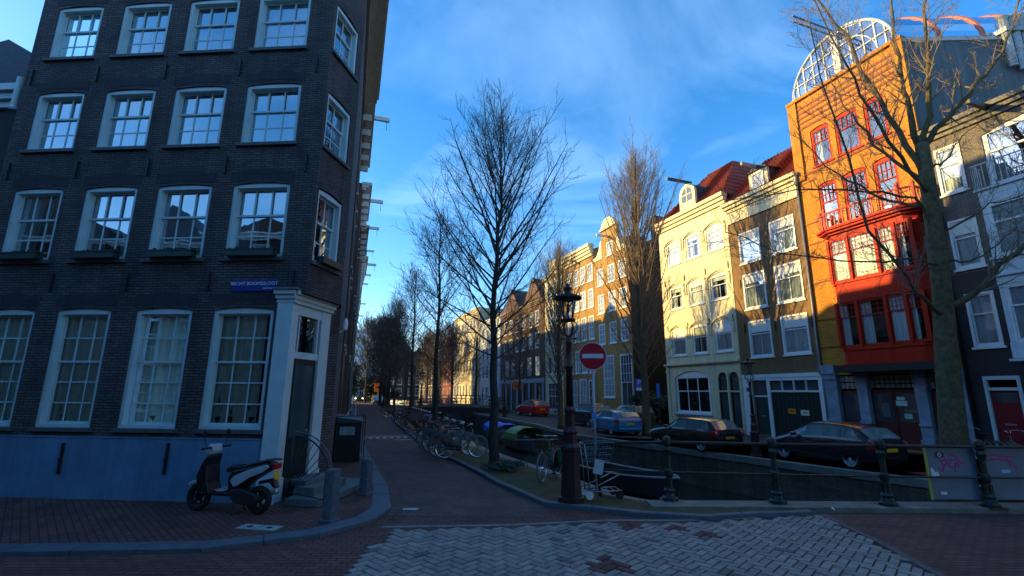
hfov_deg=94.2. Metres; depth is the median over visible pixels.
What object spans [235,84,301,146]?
window
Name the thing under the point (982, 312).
window
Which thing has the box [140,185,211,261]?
window
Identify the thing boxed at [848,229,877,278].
window
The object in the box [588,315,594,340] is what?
window
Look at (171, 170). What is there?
corner house
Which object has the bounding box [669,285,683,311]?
window
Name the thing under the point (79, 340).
window
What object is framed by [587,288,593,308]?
window
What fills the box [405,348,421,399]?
canal house
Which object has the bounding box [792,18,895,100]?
arched window frame
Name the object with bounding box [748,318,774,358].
window
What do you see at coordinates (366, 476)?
bollard
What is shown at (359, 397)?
parked car
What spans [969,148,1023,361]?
bay window
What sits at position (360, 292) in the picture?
canal house
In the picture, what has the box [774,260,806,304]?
window
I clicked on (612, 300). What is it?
window
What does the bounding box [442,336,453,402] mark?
canal house
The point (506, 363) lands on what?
window
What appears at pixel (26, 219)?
window
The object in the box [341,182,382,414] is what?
canal house
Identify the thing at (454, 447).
bicycle
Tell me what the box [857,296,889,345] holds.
window
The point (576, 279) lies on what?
window
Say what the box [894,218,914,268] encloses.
window
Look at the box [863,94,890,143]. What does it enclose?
window
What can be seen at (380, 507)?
kerb
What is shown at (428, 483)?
canal street
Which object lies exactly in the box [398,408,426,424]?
bicycle
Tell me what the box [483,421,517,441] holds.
boat
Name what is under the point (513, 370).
window
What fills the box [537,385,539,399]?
window
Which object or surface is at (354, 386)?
evergreen tree
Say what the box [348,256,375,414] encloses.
canal house
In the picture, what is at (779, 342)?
brown house
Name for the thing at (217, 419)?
potted plant
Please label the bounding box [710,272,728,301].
window
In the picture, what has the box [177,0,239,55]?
window
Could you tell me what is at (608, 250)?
window
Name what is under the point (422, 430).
bicycle
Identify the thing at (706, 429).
parked car
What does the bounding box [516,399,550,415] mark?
parked car
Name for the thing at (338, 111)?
window
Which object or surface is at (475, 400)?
bicycle
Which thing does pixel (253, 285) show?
street sign
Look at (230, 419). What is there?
potted plant
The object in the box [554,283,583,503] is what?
street lamp
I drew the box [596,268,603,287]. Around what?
window
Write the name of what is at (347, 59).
window
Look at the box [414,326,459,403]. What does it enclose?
bare tree
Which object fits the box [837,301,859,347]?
window
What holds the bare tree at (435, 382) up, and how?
on the quay strip
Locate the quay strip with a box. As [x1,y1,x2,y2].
[377,403,804,513]
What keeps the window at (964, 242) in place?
in the grey house at (990, 327)
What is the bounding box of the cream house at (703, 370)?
[655,161,750,433]
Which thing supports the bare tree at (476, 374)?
on the quay street at (915, 463)
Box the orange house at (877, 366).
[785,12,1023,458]
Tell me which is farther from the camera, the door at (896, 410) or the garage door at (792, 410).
the garage door at (792, 410)
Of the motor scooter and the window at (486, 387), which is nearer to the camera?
the motor scooter
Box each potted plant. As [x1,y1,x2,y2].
[213,395,221,422]
[228,407,232,422]
[248,405,254,422]
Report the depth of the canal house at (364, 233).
29.45 m
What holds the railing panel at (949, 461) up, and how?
attached to the bridge railing at (989, 499)
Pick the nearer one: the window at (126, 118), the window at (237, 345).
the window at (237, 345)
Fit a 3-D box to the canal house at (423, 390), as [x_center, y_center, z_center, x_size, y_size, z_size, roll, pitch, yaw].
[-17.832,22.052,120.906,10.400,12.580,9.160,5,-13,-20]
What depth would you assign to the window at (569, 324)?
46.98 m
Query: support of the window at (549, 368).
in the canal house at (551, 394)
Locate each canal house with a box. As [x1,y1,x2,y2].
[337,102,389,414]
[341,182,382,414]
[346,225,378,414]
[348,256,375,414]
[358,299,365,312]
[359,283,367,300]
[360,274,370,287]
[388,344,409,399]
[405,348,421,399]
[419,355,426,399]
[425,342,434,400]
[438,350,442,401]
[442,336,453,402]
[453,306,500,403]
[479,307,505,405]
[499,278,545,409]
[542,259,563,414]
[561,237,644,414]
[593,215,668,421]
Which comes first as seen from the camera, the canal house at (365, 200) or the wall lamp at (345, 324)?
the wall lamp at (345, 324)
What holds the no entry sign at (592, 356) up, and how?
on the quay strip
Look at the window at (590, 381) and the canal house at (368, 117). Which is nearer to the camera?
the canal house at (368, 117)
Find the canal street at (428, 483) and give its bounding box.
[353,401,543,516]
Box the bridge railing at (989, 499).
[596,435,1023,509]
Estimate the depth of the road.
6.72 m
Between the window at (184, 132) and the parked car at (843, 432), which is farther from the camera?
the parked car at (843, 432)
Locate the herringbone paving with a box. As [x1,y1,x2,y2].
[344,515,935,575]
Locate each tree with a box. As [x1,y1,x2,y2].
[352,361,364,397]
[354,311,379,402]
[356,307,407,404]
[356,373,401,400]
[362,317,398,405]
[365,311,414,405]
[368,323,404,405]
[371,299,411,407]
[373,288,424,415]
[380,262,443,414]
[384,329,415,382]
[386,205,482,434]
[396,75,586,468]
[409,327,444,402]
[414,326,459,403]
[414,336,431,399]
[432,319,471,402]
[440,323,470,393]
[451,306,499,403]
[490,302,545,413]
[524,223,597,428]
[587,114,689,435]
[694,0,1023,474]
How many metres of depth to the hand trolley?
9.73 m
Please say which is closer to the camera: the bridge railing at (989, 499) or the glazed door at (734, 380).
the bridge railing at (989, 499)
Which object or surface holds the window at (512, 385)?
in the canal house at (534, 388)
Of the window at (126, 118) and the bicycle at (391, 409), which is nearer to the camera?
the window at (126, 118)
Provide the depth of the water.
18.38 m
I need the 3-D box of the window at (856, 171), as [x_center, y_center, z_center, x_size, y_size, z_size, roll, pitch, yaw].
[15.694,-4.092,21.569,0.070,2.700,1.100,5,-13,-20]
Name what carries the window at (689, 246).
in the cream house at (703, 370)
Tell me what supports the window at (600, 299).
in the canal house at (618, 373)
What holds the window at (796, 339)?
in the brown house at (779, 342)
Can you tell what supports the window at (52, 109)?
in the corner house at (171, 170)
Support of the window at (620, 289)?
in the canal house at (618, 373)
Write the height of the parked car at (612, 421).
1.305 m
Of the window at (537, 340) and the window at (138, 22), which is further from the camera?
the window at (537, 340)
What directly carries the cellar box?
on the pavement
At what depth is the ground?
8.99 m
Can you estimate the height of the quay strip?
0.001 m
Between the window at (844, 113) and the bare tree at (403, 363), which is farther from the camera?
the bare tree at (403, 363)
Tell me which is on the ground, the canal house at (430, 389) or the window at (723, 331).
the canal house at (430, 389)
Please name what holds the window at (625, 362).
in the canal house at (618, 373)
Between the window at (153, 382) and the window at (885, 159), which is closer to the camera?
the window at (153, 382)
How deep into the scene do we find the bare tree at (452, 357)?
70.61 m
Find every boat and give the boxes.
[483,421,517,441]
[501,425,544,453]
[580,461,679,499]
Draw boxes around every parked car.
[354,394,363,400]
[372,395,382,403]
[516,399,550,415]
[575,403,610,426]
[590,409,643,434]
[617,405,656,427]
[649,417,743,451]
[774,421,908,468]
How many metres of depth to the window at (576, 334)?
45.40 m
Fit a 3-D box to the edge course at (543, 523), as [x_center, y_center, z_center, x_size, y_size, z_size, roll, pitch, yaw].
[1.137,4.031,8.181,6.586,0.020,0.210,2,-12,-7]
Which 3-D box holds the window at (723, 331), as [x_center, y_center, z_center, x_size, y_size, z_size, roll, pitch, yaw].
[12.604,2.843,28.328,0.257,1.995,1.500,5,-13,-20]
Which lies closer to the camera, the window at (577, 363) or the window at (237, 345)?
the window at (237, 345)
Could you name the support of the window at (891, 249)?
in the orange house at (877, 366)
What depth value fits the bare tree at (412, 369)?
33.80 m
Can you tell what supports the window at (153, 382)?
in the corner house at (171, 170)
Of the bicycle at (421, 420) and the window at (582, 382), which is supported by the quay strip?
the bicycle at (421, 420)
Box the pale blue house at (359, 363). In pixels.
[352,330,380,400]
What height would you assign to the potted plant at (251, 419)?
0.484 m
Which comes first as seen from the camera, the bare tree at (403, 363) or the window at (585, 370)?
the window at (585, 370)
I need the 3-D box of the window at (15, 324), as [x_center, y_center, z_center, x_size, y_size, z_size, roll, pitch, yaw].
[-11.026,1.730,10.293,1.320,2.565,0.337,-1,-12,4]
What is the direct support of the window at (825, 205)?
in the orange house at (877, 366)
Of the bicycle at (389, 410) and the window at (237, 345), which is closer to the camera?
the window at (237, 345)
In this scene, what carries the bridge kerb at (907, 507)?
on the ground
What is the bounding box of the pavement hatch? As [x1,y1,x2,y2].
[235,524,283,530]
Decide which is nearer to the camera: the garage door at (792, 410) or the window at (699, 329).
the garage door at (792, 410)
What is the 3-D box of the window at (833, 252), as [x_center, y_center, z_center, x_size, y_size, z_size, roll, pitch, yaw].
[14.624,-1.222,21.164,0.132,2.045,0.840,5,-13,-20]
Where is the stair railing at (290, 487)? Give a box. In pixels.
[287,431,331,505]
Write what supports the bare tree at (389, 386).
on the quay strip
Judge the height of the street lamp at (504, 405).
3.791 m
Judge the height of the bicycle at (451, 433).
1.094 m
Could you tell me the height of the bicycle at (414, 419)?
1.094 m
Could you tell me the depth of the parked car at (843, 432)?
14.61 m
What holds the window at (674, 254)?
in the cream house at (703, 370)
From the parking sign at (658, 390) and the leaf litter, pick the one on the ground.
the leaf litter
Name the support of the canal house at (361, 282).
on the ground
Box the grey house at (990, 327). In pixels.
[917,85,1023,444]
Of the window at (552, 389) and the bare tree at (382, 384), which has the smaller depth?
the window at (552, 389)
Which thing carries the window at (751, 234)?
in the brown house at (779, 342)
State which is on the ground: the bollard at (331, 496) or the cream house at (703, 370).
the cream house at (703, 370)
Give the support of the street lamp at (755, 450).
on the quay street at (915, 463)
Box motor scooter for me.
[187,429,282,515]
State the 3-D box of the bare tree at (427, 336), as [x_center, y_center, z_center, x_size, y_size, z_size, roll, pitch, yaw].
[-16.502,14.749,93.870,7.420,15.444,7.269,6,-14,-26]
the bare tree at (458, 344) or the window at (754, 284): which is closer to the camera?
the window at (754, 284)
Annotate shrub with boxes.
[625,390,667,421]
[654,396,668,422]
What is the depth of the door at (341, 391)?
18.44 m
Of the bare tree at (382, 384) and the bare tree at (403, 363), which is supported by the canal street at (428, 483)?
the bare tree at (382, 384)
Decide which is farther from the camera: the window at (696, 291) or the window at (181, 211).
the window at (696, 291)
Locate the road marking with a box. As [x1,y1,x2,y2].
[363,435,413,439]
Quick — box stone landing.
[284,472,372,507]
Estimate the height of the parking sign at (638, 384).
3.050 m
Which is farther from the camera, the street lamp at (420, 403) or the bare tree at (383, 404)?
the bare tree at (383, 404)
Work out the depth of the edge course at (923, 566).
6.92 m
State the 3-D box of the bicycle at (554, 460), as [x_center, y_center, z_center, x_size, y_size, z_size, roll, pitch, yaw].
[0.951,4.230,11.924,0.582,1.094,1.787,-5,-14,24]
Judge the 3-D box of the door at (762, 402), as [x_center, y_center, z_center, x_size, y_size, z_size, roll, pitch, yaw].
[13.393,6.760,25.248,0.080,1.930,0.870,5,-13,-20]
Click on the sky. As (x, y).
(713, 81)
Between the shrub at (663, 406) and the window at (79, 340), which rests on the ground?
the shrub at (663, 406)
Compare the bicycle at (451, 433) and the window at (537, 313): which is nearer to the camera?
the bicycle at (451, 433)
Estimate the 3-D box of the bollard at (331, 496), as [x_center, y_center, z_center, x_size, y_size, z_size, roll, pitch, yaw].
[-3.044,3.491,8.036,0.250,0.840,0.250,-4,-13,20]
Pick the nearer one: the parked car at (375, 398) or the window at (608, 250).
the window at (608, 250)
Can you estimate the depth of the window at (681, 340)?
31.97 m
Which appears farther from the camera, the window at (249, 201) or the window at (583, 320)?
the window at (583, 320)
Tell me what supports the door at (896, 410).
in the orange house at (877, 366)
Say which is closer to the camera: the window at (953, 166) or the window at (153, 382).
the window at (153, 382)
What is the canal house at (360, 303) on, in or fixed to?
on the ground
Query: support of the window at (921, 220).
in the orange house at (877, 366)
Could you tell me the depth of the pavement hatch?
7.53 m
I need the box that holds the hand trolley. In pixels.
[579,440,623,499]
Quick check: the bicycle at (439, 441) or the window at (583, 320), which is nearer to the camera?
the bicycle at (439, 441)
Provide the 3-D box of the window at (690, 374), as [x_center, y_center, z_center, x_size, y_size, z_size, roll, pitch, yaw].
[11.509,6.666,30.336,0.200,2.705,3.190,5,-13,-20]
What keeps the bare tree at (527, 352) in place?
on the quay street at (915, 463)
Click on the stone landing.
(313, 487)
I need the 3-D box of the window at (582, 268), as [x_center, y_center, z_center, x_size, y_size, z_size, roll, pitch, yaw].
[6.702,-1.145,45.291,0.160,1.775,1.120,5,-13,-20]
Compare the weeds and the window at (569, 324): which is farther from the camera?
the window at (569, 324)
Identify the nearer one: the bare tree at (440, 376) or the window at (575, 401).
the window at (575, 401)
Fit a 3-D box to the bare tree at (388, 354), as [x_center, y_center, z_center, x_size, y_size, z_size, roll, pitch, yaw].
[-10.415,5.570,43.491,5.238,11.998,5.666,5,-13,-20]
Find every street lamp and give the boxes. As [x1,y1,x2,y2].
[418,369,425,423]
[502,375,507,416]
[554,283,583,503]
[740,356,762,457]
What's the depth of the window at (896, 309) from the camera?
18.84 m
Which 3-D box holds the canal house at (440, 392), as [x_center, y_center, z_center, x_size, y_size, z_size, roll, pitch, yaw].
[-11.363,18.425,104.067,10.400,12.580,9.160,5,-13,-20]
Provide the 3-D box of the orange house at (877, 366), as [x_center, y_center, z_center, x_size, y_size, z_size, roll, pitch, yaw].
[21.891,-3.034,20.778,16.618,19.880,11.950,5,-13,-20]
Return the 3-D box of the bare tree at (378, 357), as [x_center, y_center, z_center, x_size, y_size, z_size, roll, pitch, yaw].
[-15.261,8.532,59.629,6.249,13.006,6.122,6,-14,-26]
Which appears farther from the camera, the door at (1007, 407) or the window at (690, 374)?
the window at (690, 374)
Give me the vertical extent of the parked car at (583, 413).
1.503 m
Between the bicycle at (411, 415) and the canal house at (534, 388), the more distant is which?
the canal house at (534, 388)
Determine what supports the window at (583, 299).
in the canal house at (582, 389)
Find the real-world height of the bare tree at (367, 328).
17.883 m
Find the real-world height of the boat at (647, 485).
0.991 m
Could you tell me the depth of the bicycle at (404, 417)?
30.96 m
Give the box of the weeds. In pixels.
[480,458,527,471]
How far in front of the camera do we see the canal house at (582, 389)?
44.36 m
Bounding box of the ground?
[31,400,1023,556]
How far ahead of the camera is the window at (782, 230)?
25.06 m
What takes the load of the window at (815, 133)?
in the orange house at (877, 366)
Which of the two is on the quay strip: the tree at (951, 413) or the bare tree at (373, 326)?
the bare tree at (373, 326)
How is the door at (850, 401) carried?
in the orange house at (877, 366)
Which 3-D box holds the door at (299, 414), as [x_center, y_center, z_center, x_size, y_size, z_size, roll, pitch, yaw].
[-4.552,2.739,10.149,0.110,2.410,0.860,-2,-13,10]
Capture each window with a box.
[0,189,63,263]
[0,309,34,430]
[18,93,84,153]
[26,309,110,431]
[41,7,103,61]
[64,187,137,262]
[89,90,155,151]
[109,3,171,58]
[110,308,192,432]
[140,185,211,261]
[160,87,226,148]
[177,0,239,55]
[191,308,273,433]
[218,183,289,260]
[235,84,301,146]
[248,0,310,51]
[310,190,340,275]
[322,94,350,169]
[332,6,358,82]
[415,388,418,395]
[485,386,487,400]
[505,360,508,378]
[509,385,512,406]
[510,359,514,378]
[515,390,518,407]
[518,358,522,377]
[525,356,530,377]
[534,332,538,348]
[534,354,539,376]
[535,310,538,325]
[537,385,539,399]
[548,356,551,374]
[548,382,557,410]
[568,322,572,340]
[573,269,578,288]
[573,380,577,408]
[574,293,578,312]
[574,319,579,342]
[574,351,580,374]
[579,266,584,285]
[579,379,586,403]
[580,291,585,310]
[580,317,586,341]
[581,366,587,373]
[586,262,592,282]
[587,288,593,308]
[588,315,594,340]
[588,380,592,402]
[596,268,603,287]
[597,294,604,315]
[599,323,605,345]
[603,355,615,398]
[605,240,612,256]
[607,263,614,283]
[608,290,615,311]
[609,321,617,343]
[617,258,625,279]
[619,287,626,308]
[620,318,628,342]
[620,353,633,404]
[666,241,680,268]
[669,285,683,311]
[672,327,686,357]
[676,371,711,415]
[685,232,700,261]
[688,279,704,306]
[692,323,708,355]
[706,223,724,253]
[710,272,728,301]
[714,319,733,352]
[738,227,762,265]
[742,270,768,310]
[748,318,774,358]
[768,213,798,256]
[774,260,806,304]
[780,312,812,356]
[810,123,834,168]
[816,180,933,364]
[819,180,841,226]
[829,237,849,283]
[834,107,863,157]
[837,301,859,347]
[842,167,871,219]
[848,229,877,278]
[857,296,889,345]
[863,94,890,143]
[873,155,901,209]
[875,223,897,272]
[886,294,909,343]
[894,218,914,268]
[906,289,928,341]
[918,217,927,265]
[933,143,970,198]
[947,216,987,272]
[964,290,1007,349]
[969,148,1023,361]
[981,113,1023,184]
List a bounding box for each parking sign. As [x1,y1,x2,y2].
[635,379,641,402]
[656,384,660,426]
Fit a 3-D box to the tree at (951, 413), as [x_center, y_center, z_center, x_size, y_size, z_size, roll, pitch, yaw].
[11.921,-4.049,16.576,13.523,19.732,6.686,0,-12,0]
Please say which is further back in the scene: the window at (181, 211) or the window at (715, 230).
the window at (715, 230)
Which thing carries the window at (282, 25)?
in the corner house at (171, 170)
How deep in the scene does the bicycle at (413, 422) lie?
26.88 m
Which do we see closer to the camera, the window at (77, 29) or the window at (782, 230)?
the window at (77, 29)
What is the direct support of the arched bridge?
on the ground
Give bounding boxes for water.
[395,405,768,500]
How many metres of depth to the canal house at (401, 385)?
125.14 m
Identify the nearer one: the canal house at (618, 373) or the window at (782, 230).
the window at (782, 230)
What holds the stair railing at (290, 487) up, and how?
on the stone landing
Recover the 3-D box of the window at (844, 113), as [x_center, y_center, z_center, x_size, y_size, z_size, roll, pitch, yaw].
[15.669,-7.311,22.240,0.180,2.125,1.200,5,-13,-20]
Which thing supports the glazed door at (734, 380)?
in the cream house at (703, 370)
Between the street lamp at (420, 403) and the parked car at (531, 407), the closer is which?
the street lamp at (420, 403)
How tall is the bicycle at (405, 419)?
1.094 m
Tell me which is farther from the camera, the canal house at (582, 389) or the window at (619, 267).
the canal house at (582, 389)
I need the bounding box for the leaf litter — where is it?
[99,453,1018,575]
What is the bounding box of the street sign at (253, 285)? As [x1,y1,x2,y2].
[231,279,277,291]
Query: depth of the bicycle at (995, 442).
15.75 m
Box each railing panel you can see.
[922,448,981,499]
[984,448,1023,499]
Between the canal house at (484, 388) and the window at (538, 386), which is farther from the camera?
the canal house at (484, 388)
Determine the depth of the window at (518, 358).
58.19 m
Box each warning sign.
[374,383,379,391]
[513,382,522,406]
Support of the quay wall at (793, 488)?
on the ground
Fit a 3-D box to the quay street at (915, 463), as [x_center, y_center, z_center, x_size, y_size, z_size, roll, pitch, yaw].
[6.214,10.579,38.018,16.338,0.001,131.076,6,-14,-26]
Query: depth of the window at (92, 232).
10.96 m
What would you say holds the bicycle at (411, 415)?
on the quay strip
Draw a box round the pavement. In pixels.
[0,408,372,551]
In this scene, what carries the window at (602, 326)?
in the canal house at (618, 373)
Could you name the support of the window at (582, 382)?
in the canal house at (582, 389)
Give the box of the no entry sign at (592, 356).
[579,342,606,490]
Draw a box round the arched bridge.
[396,395,508,424]
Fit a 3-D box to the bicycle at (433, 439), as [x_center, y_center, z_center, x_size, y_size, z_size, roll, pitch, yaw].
[-2.420,5.419,17.483,1.787,1.094,0.582,4,-13,-16]
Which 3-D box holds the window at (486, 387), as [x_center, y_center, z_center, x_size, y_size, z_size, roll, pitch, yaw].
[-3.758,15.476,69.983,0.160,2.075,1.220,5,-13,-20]
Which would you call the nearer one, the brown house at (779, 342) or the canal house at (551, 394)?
the brown house at (779, 342)
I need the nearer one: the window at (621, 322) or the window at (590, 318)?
the window at (621, 322)
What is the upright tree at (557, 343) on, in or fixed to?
on the quay street at (915, 463)
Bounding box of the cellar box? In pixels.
[332,413,365,462]
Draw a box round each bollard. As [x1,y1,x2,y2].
[318,468,340,523]
[356,458,373,495]
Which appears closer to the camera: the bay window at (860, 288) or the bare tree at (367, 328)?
the bay window at (860, 288)
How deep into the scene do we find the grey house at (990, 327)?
16.97 m
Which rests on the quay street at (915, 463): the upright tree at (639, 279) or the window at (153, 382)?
the upright tree at (639, 279)
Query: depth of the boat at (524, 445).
29.00 m
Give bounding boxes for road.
[0,507,1023,575]
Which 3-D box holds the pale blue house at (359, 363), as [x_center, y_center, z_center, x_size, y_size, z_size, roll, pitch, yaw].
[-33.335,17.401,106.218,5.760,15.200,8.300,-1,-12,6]
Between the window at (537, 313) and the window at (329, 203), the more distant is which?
the window at (537, 313)
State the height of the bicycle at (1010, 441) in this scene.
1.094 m
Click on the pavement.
(37, 520)
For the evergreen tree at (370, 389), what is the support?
on the ground
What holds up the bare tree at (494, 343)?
on the quay strip
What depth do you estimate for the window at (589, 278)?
44.08 m
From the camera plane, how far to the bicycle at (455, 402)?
50.47 m
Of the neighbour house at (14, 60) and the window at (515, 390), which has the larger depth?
the window at (515, 390)
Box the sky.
[0,0,1023,404]
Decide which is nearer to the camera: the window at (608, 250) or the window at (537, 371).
the window at (608, 250)
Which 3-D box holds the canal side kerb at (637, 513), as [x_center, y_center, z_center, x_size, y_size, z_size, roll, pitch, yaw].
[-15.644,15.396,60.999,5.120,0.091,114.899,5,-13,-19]
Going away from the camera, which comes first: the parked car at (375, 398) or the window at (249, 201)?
the window at (249, 201)
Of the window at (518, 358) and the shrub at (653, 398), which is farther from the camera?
the window at (518, 358)
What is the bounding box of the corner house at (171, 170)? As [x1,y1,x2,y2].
[0,0,388,504]
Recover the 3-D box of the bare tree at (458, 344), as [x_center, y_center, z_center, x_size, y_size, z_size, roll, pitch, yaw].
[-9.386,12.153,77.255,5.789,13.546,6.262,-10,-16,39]
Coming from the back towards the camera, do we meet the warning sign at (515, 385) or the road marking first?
the warning sign at (515, 385)
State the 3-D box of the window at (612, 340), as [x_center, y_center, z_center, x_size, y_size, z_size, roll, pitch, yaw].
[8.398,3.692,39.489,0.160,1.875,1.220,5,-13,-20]
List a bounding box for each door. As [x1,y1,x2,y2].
[282,358,315,478]
[339,391,342,413]
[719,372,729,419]
[730,372,742,427]
[756,397,771,434]
[772,392,822,435]
[841,391,860,422]
[871,389,922,450]
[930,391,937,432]
[990,390,1023,444]
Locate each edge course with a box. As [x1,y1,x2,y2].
[382,517,756,528]
[819,514,945,575]
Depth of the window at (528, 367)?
55.94 m
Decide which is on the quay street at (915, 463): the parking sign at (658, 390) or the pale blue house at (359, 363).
the parking sign at (658, 390)
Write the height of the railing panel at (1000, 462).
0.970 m
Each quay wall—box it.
[390,404,646,501]
[405,400,1023,501]
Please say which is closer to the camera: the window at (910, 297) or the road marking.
the window at (910, 297)
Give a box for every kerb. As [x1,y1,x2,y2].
[0,401,390,556]
[389,414,814,520]
[645,500,1023,513]
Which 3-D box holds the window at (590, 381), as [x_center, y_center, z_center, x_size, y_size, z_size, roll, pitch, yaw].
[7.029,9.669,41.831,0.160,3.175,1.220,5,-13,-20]
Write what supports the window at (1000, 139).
in the grey house at (990, 327)
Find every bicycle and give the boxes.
[382,403,402,415]
[384,404,404,417]
[395,407,416,423]
[396,408,424,425]
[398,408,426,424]
[400,409,427,427]
[402,410,429,429]
[404,410,436,430]
[406,411,439,432]
[416,412,450,434]
[416,417,455,444]
[416,418,456,446]
[421,419,467,448]
[421,420,469,450]
[428,420,476,453]
[428,422,478,455]
[434,423,487,458]
[450,396,466,404]
[468,395,483,405]
[534,434,561,483]
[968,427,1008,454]
[998,430,1023,444]
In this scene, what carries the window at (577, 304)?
in the canal house at (582, 389)
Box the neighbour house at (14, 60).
[0,39,30,174]
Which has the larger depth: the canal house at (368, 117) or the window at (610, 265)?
the window at (610, 265)
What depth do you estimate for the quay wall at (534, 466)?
13.29 m
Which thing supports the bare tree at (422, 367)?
on the ground
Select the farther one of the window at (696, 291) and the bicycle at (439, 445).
the window at (696, 291)
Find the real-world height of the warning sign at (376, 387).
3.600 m
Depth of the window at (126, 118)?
11.49 m
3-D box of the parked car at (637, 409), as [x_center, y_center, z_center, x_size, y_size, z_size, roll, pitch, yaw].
[7.546,8.172,30.358,1.872,1.458,3.636,4,-13,-16]
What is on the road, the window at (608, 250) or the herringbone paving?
the herringbone paving
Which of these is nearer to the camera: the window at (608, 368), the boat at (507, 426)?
the boat at (507, 426)
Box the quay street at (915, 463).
[426,402,981,487]
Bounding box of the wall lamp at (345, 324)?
[339,318,347,332]
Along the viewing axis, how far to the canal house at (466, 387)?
80.35 m
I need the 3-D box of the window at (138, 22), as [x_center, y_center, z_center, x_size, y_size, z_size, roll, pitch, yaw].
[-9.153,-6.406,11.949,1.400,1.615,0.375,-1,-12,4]
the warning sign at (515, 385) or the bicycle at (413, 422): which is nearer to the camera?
the bicycle at (413, 422)
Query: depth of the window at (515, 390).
58.76 m
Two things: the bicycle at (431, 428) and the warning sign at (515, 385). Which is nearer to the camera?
the bicycle at (431, 428)
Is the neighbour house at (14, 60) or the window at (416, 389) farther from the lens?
the window at (416, 389)
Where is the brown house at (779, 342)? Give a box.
[720,146,828,436]
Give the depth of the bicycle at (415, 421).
25.79 m

